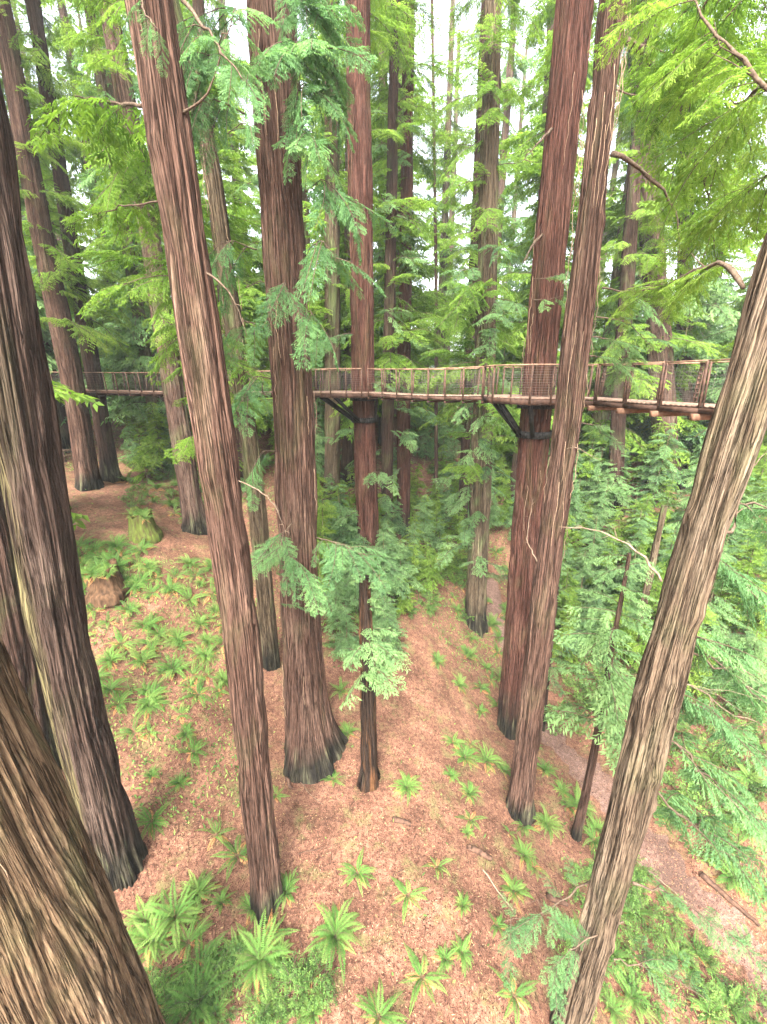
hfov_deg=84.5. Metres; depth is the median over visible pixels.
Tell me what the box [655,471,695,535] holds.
young redwood
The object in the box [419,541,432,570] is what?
young redwood
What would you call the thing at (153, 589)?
sword fern
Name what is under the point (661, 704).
redwood tree
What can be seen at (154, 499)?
sword fern
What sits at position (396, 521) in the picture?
young redwood
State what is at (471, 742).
sword fern
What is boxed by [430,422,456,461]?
young redwood
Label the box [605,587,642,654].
young redwood
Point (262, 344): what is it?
young redwood
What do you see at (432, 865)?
sword fern
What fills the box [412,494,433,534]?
young redwood
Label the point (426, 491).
young redwood
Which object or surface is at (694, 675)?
young redwood
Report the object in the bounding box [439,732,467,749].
sword fern
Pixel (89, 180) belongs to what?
redwood tree
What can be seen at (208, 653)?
sword fern
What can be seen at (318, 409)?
young redwood
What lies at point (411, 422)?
young redwood
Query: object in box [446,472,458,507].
young redwood
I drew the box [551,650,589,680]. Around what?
shrub
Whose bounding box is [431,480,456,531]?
young redwood
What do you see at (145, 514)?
sword fern
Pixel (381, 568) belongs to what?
young redwood
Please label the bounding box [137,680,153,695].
sword fern
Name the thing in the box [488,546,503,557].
sword fern
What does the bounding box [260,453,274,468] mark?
shrub
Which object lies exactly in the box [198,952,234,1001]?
sword fern
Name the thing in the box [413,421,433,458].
young redwood
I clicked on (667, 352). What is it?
redwood tree
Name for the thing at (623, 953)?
sword fern
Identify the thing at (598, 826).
sword fern
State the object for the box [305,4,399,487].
redwood tree
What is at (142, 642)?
sword fern
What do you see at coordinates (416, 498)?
shrub
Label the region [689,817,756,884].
shrub
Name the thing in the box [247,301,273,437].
young redwood
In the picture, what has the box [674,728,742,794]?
shrub
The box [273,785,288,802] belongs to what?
sword fern
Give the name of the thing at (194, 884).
sword fern
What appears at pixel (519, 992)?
sword fern
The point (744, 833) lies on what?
sword fern
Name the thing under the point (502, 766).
sword fern
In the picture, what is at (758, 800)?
shrub
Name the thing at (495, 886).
fallen stick
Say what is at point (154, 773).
sword fern
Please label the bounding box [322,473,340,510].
young redwood
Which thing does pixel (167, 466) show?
young redwood
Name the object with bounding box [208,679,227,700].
sword fern
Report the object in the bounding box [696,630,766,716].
young redwood
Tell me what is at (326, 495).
young redwood
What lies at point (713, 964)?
shrub
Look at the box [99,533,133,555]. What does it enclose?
sword fern
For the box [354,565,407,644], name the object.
young redwood
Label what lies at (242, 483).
young redwood
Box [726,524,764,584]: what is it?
young redwood
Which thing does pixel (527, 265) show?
redwood tree
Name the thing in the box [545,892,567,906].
fallen log
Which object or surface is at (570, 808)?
sword fern
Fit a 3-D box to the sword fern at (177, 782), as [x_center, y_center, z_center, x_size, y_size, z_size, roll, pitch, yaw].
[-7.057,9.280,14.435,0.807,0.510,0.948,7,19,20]
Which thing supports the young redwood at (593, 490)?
on the ground at (107, 521)
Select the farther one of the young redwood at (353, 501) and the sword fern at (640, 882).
the young redwood at (353, 501)
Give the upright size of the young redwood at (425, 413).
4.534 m
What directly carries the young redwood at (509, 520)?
on the ground at (107, 521)
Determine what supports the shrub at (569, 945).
on the ground at (107, 521)
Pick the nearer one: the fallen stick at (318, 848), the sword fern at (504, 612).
the fallen stick at (318, 848)
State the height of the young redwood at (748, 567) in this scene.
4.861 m
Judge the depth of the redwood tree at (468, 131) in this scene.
63.79 m
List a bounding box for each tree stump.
[84,558,129,607]
[128,506,163,544]
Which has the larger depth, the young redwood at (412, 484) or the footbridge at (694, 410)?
the young redwood at (412, 484)
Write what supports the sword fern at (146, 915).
on the ground at (107, 521)
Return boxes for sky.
[0,0,766,367]
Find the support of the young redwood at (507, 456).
on the ground at (107, 521)
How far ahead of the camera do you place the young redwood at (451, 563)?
28.54 m
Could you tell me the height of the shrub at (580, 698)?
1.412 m
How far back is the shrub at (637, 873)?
14.44 m
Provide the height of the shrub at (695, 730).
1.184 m
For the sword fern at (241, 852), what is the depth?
12.84 m
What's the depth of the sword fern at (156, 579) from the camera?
21.22 m
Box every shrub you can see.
[118,488,149,506]
[120,457,150,471]
[123,483,149,497]
[143,958,184,1004]
[148,968,202,1023]
[151,467,176,480]
[160,488,178,505]
[162,975,216,1023]
[176,940,240,1023]
[185,937,247,1010]
[200,983,239,1023]
[239,977,285,1023]
[245,950,314,1023]
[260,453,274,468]
[271,942,325,1018]
[271,975,313,1023]
[290,945,339,1013]
[320,608,340,630]
[322,630,345,660]
[348,603,373,625]
[386,594,404,605]
[393,601,421,619]
[410,495,431,515]
[410,568,425,582]
[411,424,424,439]
[418,588,444,616]
[424,585,440,602]
[425,465,451,473]
[431,563,459,579]
[447,568,466,587]
[453,554,467,574]
[455,569,465,579]
[455,603,473,624]
[546,697,587,735]
[548,915,627,1013]
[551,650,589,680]
[560,860,593,908]
[561,673,595,705]
[579,680,619,705]
[588,652,624,675]
[593,668,632,694]
[602,662,637,683]
[615,916,631,944]
[616,542,648,551]
[619,962,683,1023]
[620,920,673,985]
[622,885,677,950]
[624,858,653,926]
[635,857,660,886]
[648,886,689,936]
[654,790,699,830]
[654,923,700,964]
[657,769,690,813]
[665,731,711,769]
[673,926,723,986]
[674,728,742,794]
[676,717,689,732]
[676,776,745,852]
[677,717,720,744]
[684,686,716,714]
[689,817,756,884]
[694,973,765,1023]
[697,684,742,716]
[702,777,766,832]
[710,966,766,1023]
[711,648,766,676]
[714,751,766,804]
[722,723,766,766]
[727,619,766,639]
[727,700,766,733]
[739,755,766,791]
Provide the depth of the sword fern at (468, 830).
14.38 m
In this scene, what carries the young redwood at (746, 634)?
on the ground at (107, 521)
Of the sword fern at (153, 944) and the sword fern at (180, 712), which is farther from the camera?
the sword fern at (180, 712)
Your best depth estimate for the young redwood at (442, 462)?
35.58 m
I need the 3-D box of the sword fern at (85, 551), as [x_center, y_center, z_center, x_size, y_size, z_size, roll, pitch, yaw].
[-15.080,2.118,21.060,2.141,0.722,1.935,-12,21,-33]
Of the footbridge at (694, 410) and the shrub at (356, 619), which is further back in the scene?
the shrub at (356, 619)
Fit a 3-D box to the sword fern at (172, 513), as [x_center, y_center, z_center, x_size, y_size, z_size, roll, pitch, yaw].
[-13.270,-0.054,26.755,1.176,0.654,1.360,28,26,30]
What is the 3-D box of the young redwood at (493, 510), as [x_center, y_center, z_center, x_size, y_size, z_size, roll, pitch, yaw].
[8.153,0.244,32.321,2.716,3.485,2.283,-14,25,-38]
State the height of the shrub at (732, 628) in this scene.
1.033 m
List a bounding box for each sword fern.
[76,530,96,552]
[78,542,103,564]
[78,551,94,565]
[80,539,109,555]
[80,558,91,581]
[80,564,108,585]
[81,563,99,580]
[84,548,120,560]
[86,603,106,619]
[88,620,97,635]
[89,556,108,577]
[95,645,128,672]
[96,563,117,580]
[96,615,117,628]
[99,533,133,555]
[99,568,116,577]
[99,662,115,685]
[100,544,141,561]
[100,550,133,575]
[100,677,131,700]
[102,625,142,655]
[106,689,134,715]
[112,599,142,618]
[114,714,147,745]
[116,471,133,483]
[117,508,141,518]
[119,556,131,569]
[121,570,135,586]
[123,577,146,595]
[123,889,174,945]
[125,568,156,595]
[125,648,161,672]
[128,557,154,571]
[128,908,181,972]
[129,509,154,516]
[129,538,158,560]
[129,690,165,723]
[130,617,155,634]
[132,556,161,577]
[132,636,165,655]
[133,677,169,710]
[133,801,171,840]
[135,611,167,637]
[136,719,159,740]
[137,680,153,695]
[137,876,203,954]
[137,918,166,970]
[138,640,161,657]
[139,581,161,600]
[140,512,154,523]
[141,764,161,782]
[143,479,169,491]
[146,495,160,504]
[148,623,171,641]
[149,568,164,584]
[150,652,193,682]
[151,476,169,483]
[151,663,166,676]
[152,695,171,709]
[154,967,184,1008]
[157,495,179,508]
[158,973,189,1016]
[159,573,186,598]
[159,903,213,971]
[159,954,231,1023]
[160,567,190,586]
[160,624,193,648]
[163,767,193,795]
[163,921,228,997]
[165,479,177,486]
[167,502,180,515]
[168,700,192,723]
[169,633,196,653]
[172,553,207,570]
[172,584,209,610]
[173,734,209,766]
[173,869,223,912]
[175,721,198,744]
[176,673,213,707]
[177,676,196,694]
[179,659,206,686]
[181,566,208,582]
[182,901,207,926]
[188,643,207,662]
[190,612,215,631]
[190,642,217,669]
[193,578,207,588]
[196,630,216,651]
[196,661,215,684]
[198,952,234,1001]
[199,558,211,569]
[199,819,235,850]
[202,991,230,1023]
[203,578,215,604]
[203,601,218,616]
[203,608,219,625]
[205,635,224,656]
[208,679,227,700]
[209,885,234,912]
[210,835,247,881]
[213,668,227,689]
[220,925,258,967]
[230,906,290,1007]
[236,890,255,927]
[239,950,272,997]
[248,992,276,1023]
[256,912,298,955]
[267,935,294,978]
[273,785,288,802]
[274,867,299,912]
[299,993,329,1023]
[301,965,324,994]
[303,897,365,984]
[320,769,344,786]
[328,676,350,700]
[337,848,375,896]
[340,721,360,738]
[354,978,406,1023]
[390,770,423,805]
[390,876,428,924]
[399,941,449,1016]
[422,601,436,612]
[422,856,452,878]
[428,940,459,978]
[430,652,446,669]
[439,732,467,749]
[440,764,461,781]
[449,600,464,614]
[449,931,474,975]
[450,744,481,769]
[451,673,470,694]
[453,890,473,917]
[455,809,488,830]
[456,779,482,804]
[457,644,479,662]
[461,823,474,839]
[465,738,478,748]
[466,630,482,641]
[472,677,491,694]
[472,702,490,717]
[474,740,506,772]
[480,659,497,676]
[482,670,497,688]
[484,694,497,707]
[486,612,504,632]
[486,909,507,938]
[487,964,538,1023]
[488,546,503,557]
[491,639,502,657]
[492,629,503,642]
[492,665,500,682]
[497,760,510,780]
[498,601,506,617]
[500,867,533,914]
[502,824,514,837]
[511,819,539,837]
[511,833,539,870]
[523,852,548,881]
[533,800,567,844]
[537,757,559,779]
[549,777,571,801]
[559,795,577,814]
[561,781,596,822]
[565,909,579,931]
[567,860,588,882]
[582,817,599,853]
[585,816,603,835]
[600,982,631,1023]
[608,939,642,976]
[612,964,659,1023]
[621,892,666,930]
[631,863,653,892]
[653,803,681,829]
[664,934,704,977]
[673,929,720,972]
[680,766,702,790]
[688,991,733,1023]
[695,747,726,770]
[703,853,765,906]
[708,975,748,1023]
[728,811,765,849]
[731,761,766,796]
[749,741,766,761]
[750,874,766,906]
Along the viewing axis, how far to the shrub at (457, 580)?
29.07 m
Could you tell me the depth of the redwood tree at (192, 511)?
21.71 m
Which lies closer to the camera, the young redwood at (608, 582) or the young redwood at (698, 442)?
the young redwood at (608, 582)
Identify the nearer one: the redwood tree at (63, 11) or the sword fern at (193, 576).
the sword fern at (193, 576)
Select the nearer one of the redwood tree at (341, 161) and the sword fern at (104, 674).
the sword fern at (104, 674)
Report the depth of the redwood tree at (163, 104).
7.43 m
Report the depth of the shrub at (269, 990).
9.80 m
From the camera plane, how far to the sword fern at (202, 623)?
20.04 m
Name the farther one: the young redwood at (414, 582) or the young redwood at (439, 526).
the young redwood at (439, 526)
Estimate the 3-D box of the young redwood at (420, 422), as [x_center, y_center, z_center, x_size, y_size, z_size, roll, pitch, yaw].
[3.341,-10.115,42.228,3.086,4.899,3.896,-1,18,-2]
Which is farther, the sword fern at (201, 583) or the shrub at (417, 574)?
the shrub at (417, 574)
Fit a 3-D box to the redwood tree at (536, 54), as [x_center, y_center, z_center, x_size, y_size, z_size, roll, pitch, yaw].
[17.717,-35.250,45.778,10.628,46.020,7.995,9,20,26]
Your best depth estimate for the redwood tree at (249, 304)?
26.20 m
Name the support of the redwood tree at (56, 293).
on the ground at (107, 521)
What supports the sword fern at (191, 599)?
on the ground at (107, 521)
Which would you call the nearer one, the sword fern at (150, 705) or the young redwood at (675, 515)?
the sword fern at (150, 705)
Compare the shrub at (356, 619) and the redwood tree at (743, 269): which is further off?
the redwood tree at (743, 269)
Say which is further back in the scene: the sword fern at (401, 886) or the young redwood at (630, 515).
the young redwood at (630, 515)
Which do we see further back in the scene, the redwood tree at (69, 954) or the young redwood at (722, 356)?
the young redwood at (722, 356)
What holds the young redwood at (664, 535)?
on the ground at (107, 521)
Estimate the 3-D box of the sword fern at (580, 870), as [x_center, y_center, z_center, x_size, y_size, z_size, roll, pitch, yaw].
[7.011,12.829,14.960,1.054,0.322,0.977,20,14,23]
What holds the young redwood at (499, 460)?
on the ground at (107, 521)
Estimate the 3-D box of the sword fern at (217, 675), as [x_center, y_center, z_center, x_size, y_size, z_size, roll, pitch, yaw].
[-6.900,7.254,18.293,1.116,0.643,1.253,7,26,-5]
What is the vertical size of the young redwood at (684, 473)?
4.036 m
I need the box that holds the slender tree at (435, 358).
[431,0,437,501]
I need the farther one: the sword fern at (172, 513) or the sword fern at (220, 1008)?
the sword fern at (172, 513)
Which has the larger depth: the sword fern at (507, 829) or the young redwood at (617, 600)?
the young redwood at (617, 600)
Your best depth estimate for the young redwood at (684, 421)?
30.15 m
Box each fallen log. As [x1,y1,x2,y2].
[391,816,410,825]
[467,844,491,860]
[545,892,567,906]
[699,871,760,926]
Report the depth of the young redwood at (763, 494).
23.24 m
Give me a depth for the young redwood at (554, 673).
20.22 m
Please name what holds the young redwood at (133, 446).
on the ground at (107, 521)
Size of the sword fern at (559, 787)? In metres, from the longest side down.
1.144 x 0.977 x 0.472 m
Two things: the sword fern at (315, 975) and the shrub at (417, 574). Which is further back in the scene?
the shrub at (417, 574)
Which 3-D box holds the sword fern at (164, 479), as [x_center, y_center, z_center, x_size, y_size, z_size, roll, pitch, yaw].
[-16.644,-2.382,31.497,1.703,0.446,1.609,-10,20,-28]
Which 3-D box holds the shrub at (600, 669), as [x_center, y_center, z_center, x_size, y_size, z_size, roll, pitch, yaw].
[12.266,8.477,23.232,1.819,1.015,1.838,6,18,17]
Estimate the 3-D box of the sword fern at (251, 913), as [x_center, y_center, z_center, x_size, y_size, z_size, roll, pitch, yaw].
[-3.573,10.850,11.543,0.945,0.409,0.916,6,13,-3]
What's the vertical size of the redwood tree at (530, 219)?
43.188 m
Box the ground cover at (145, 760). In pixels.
[65,404,766,1023]
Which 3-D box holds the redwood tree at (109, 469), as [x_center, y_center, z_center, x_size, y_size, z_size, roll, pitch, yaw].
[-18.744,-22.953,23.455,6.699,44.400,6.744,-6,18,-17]
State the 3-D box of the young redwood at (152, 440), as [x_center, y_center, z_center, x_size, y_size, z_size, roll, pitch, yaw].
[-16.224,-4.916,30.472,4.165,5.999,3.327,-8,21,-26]
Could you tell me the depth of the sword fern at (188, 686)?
17.75 m
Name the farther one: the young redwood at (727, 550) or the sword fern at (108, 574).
the young redwood at (727, 550)
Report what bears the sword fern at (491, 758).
on the ground at (107, 521)
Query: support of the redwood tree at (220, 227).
on the ground at (107, 521)
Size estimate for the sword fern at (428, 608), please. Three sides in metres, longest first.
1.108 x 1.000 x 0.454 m
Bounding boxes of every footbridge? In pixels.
[50,370,323,397]
[367,366,498,403]
[583,359,729,420]
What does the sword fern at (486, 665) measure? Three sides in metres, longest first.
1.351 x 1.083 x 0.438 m
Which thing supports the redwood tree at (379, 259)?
on the ground at (107, 521)
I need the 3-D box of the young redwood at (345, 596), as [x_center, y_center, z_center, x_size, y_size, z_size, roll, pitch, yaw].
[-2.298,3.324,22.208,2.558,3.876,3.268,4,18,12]
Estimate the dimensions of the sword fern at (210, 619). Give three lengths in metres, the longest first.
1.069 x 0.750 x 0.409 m
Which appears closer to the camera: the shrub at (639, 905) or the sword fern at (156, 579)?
the shrub at (639, 905)
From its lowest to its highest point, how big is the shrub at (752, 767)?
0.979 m
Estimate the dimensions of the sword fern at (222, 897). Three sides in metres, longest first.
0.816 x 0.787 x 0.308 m
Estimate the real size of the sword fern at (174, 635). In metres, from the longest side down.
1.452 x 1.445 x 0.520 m
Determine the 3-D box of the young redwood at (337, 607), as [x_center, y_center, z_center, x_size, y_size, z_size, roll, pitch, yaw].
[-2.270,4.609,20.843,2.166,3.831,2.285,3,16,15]
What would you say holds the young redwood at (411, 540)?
on the ground at (107, 521)
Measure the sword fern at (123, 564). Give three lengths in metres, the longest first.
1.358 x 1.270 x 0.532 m
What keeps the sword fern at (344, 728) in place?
on the ground at (107, 521)
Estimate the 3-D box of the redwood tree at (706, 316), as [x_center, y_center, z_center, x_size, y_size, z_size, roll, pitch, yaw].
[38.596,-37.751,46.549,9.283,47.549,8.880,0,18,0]
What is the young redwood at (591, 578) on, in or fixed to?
on the ground at (107, 521)
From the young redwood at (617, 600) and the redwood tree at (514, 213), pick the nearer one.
the young redwood at (617, 600)
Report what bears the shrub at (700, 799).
on the ground at (107, 521)
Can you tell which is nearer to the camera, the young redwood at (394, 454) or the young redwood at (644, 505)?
the young redwood at (644, 505)
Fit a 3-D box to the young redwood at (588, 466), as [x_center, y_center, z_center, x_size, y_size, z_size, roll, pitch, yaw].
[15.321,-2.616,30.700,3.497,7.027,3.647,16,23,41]
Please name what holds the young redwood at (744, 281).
on the ground at (107, 521)
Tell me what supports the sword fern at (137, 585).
on the ground at (107, 521)
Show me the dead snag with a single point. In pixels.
(654, 552)
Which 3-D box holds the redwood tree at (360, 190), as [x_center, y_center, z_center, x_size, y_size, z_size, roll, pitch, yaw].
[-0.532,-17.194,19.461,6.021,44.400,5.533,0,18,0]
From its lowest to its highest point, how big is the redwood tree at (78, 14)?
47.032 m
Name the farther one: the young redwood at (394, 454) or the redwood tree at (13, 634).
the young redwood at (394, 454)
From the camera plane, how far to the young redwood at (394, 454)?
34.41 m
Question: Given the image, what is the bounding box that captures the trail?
[486,578,766,1017]
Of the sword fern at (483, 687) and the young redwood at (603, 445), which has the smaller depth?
the sword fern at (483, 687)
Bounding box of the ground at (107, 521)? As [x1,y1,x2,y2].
[61,373,766,1023]
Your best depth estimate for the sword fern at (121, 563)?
20.93 m
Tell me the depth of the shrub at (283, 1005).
9.64 m
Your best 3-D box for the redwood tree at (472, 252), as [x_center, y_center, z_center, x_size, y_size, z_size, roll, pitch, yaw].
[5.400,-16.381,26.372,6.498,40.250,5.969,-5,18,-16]
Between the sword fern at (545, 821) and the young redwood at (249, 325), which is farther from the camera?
the young redwood at (249, 325)
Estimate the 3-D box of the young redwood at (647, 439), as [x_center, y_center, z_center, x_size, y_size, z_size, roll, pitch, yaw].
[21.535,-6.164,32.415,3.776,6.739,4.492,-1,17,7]
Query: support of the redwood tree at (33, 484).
on the ground at (107, 521)
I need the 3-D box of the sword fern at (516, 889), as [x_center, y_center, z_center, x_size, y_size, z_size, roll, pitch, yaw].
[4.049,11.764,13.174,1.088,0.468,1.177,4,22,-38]
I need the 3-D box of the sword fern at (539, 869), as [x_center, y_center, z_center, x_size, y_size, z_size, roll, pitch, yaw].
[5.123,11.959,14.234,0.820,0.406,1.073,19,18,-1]
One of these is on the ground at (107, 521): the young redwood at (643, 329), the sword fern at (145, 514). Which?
the young redwood at (643, 329)
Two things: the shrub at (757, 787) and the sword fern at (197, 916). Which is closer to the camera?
the sword fern at (197, 916)
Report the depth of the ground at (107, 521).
14.87 m
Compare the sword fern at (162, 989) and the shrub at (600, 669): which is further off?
the shrub at (600, 669)
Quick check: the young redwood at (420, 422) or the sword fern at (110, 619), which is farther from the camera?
the young redwood at (420, 422)
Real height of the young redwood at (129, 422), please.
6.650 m
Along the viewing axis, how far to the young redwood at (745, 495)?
23.74 m
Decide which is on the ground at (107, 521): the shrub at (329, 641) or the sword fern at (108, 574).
the shrub at (329, 641)
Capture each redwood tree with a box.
[0,0,120,491]
[0,65,83,369]
[0,82,147,891]
[0,485,61,768]
[0,635,165,1023]
[1,0,103,414]
[4,0,91,296]
[9,0,149,483]
[19,178,113,452]
[22,204,59,378]
[25,0,290,926]
[26,250,60,396]
[36,0,129,346]
[39,315,104,529]
[40,0,307,671]
[50,0,231,535]
[52,0,188,470]
[63,0,183,442]
[77,9,110,249]
[84,21,171,326]
[129,0,398,783]
[157,0,273,483]
[179,3,216,285]
[182,0,268,388]
[196,149,219,270]
[211,0,268,360]
[223,0,267,342]
[245,126,267,352]
[251,6,343,445]
[301,0,384,504]
[303,2,375,365]
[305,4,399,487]
[313,0,437,565]
[329,0,450,545]
[340,0,454,467]
[340,3,437,445]
[342,0,462,537]
[373,46,433,375]
[411,0,476,392]
[415,0,548,637]
[416,0,529,548]
[428,36,474,384]
[447,1,538,362]
[493,0,618,505]
[495,0,766,827]
[496,10,595,442]
[497,0,593,739]
[497,0,766,1023]
[498,41,530,347]
[502,48,582,353]
[505,41,600,386]
[522,206,536,286]
[555,2,737,478]
[558,127,615,349]
[589,0,695,521]
[589,0,725,490]
[593,49,630,338]
[601,1,682,331]
[633,0,749,458]
[693,24,766,339]
[700,157,764,324]
[716,284,748,355]
[720,222,765,327]
[743,259,754,270]
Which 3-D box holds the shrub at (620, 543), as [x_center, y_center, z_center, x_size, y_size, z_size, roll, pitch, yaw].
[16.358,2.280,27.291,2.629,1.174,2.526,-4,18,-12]
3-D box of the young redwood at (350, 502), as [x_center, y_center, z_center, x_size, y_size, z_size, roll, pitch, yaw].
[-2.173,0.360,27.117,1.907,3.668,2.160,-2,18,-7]
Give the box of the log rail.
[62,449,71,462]
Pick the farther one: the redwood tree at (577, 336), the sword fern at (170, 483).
the sword fern at (170, 483)
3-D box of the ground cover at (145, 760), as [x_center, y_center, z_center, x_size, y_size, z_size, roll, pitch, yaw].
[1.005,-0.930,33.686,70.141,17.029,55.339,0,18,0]
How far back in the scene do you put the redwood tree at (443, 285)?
48.57 m
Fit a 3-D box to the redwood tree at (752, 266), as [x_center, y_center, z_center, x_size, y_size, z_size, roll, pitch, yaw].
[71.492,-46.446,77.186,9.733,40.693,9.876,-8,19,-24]
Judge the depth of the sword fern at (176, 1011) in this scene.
9.69 m
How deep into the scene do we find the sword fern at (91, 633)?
18.45 m
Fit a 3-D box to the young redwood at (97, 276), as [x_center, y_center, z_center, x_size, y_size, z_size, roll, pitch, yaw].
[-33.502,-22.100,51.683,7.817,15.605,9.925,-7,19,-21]
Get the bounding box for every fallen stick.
[285,776,291,788]
[298,841,344,853]
[482,869,512,909]
[636,861,686,902]
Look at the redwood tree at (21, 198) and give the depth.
33.02 m
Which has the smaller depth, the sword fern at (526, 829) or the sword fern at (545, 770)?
the sword fern at (526, 829)
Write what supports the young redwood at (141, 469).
on the ground at (107, 521)
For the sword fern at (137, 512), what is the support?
on the tree stump at (150, 531)
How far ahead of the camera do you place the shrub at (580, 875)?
14.51 m
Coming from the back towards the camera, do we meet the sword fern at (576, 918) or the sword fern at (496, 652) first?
the sword fern at (496, 652)
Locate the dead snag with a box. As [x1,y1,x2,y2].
[627,505,667,664]
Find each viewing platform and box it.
[311,368,384,422]
[483,364,593,438]
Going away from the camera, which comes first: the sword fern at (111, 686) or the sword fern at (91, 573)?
the sword fern at (111, 686)
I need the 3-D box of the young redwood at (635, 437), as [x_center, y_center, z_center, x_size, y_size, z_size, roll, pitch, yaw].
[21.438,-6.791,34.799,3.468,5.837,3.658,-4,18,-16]
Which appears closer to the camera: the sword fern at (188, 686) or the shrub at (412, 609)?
the sword fern at (188, 686)
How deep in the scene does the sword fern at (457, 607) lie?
27.18 m
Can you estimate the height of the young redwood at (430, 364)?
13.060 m
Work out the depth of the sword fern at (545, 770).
18.97 m
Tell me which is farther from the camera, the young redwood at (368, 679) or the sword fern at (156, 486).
the sword fern at (156, 486)
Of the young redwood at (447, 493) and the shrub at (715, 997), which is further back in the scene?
the young redwood at (447, 493)
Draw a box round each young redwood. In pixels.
[60,316,161,448]
[87,263,102,317]
[90,343,145,437]
[93,317,123,421]
[115,417,147,437]
[117,415,140,461]
[125,425,163,484]
[130,401,172,478]
[131,412,148,444]
[138,353,191,439]
[144,398,175,478]
[159,422,171,460]
[237,448,244,491]
[242,314,273,425]
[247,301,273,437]
[249,312,271,424]
[267,431,274,471]
[314,397,341,466]
[315,424,343,489]
[316,473,335,540]
[317,483,370,565]
[317,499,344,595]
[317,513,334,575]
[320,493,333,522]
[320,542,358,612]
[321,569,357,634]
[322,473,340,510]
[325,480,351,541]
[327,607,359,669]
[333,541,373,613]
[335,505,382,558]
[337,574,412,792]
[341,325,381,416]
[343,463,355,512]
[345,490,355,516]
[346,539,391,613]
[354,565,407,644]
[369,534,411,603]
[372,553,391,591]
[373,595,407,663]
[375,523,391,551]
[377,487,388,528]
[378,520,403,591]
[379,504,399,549]
[389,537,405,565]
[391,576,417,618]
[392,539,425,597]
[393,443,396,467]
[393,460,415,504]
[393,461,420,516]
[393,499,409,538]
[399,512,426,554]
[401,542,414,574]
[404,521,425,567]
[405,542,424,591]
[408,490,437,544]
[408,495,417,525]
[410,402,428,431]
[410,416,422,447]
[410,463,427,511]
[412,314,452,423]
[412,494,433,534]
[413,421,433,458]
[414,401,439,421]
[417,546,446,593]
[418,486,438,528]
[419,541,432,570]
[420,393,456,452]
[424,388,451,427]
[427,444,454,485]
[428,473,446,498]
[428,483,445,515]
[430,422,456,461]
[430,505,446,538]
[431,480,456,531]
[431,521,446,554]
[434,533,460,580]
[439,392,455,424]
[441,437,460,480]
[441,503,467,549]
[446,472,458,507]
[448,394,472,435]
[448,458,459,490]
[451,411,461,434]
[451,541,466,570]
[489,493,506,528]
[490,486,513,530]
[492,439,505,484]
[492,448,510,488]
[492,456,512,503]
[493,411,511,467]
[493,441,506,465]
[493,485,514,540]
[495,326,515,381]
[504,434,515,467]
[542,584,573,731]
[543,553,669,841]
[552,609,586,673]
[553,318,602,441]
[555,567,584,629]
[557,550,600,614]
[557,563,574,608]
[559,536,583,590]
[562,591,609,664]
[563,515,575,554]
[563,531,585,567]
[566,479,593,536]
[567,517,611,594]
[569,500,596,544]
[571,448,587,509]
[572,430,611,508]
[572,590,594,631]
[574,475,613,530]
[575,433,608,468]
[575,447,616,501]
[576,411,631,466]
[576,478,619,528]
[576,514,604,546]
[577,552,621,616]
[578,348,651,455]
[578,408,590,453]
[578,596,620,642]
[579,424,609,479]
[584,534,619,606]
[587,454,643,516]
[588,523,626,558]
[589,313,602,379]
[594,509,658,602]
[595,560,651,627]
[602,441,633,476]
[602,504,633,554]
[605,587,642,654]
[606,619,644,671]
[611,498,649,551]
[614,588,660,659]
[617,493,660,560]
[620,539,649,569]
[622,417,689,509]
[623,494,655,524]
[624,421,683,492]
[626,310,715,475]
[627,421,648,457]
[630,294,647,398]
[632,561,665,637]
[633,388,692,458]
[638,549,672,596]
[639,509,674,556]
[641,529,677,585]
[649,476,677,523]
[649,505,677,537]
[652,463,730,555]
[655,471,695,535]
[677,325,725,402]
[678,458,698,482]
[680,362,728,473]
[681,401,716,465]
[686,382,723,452]
[686,606,727,703]
[693,626,705,673]
[694,276,728,377]
[695,353,730,420]
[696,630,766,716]
[699,551,746,658]
[700,619,759,685]
[704,335,734,421]
[709,277,750,350]
[709,280,749,378]
[711,572,728,601]
[717,540,766,635]
[720,556,766,656]
[722,504,750,574]
[725,476,766,574]
[725,485,753,544]
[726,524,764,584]
[741,473,758,518]
[744,448,766,528]
[744,518,766,576]
[747,443,766,500]
[750,561,766,607]
[752,435,766,482]
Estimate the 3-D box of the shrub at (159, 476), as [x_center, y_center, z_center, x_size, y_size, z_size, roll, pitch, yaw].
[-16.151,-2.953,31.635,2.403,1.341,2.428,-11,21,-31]
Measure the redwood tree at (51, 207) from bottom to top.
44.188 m
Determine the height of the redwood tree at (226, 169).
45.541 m
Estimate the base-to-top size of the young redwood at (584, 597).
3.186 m
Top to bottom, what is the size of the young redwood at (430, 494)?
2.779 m
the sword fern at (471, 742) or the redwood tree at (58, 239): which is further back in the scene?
the redwood tree at (58, 239)
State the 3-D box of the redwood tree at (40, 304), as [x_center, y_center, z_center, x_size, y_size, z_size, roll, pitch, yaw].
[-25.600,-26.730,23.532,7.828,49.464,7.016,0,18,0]
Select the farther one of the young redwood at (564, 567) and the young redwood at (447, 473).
the young redwood at (447, 473)
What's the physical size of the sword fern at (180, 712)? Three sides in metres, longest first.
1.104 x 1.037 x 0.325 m
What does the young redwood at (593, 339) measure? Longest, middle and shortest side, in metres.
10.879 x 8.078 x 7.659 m
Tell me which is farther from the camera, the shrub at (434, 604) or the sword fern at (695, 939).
the shrub at (434, 604)
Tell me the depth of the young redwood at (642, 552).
25.27 m
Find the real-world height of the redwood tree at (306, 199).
45.916 m

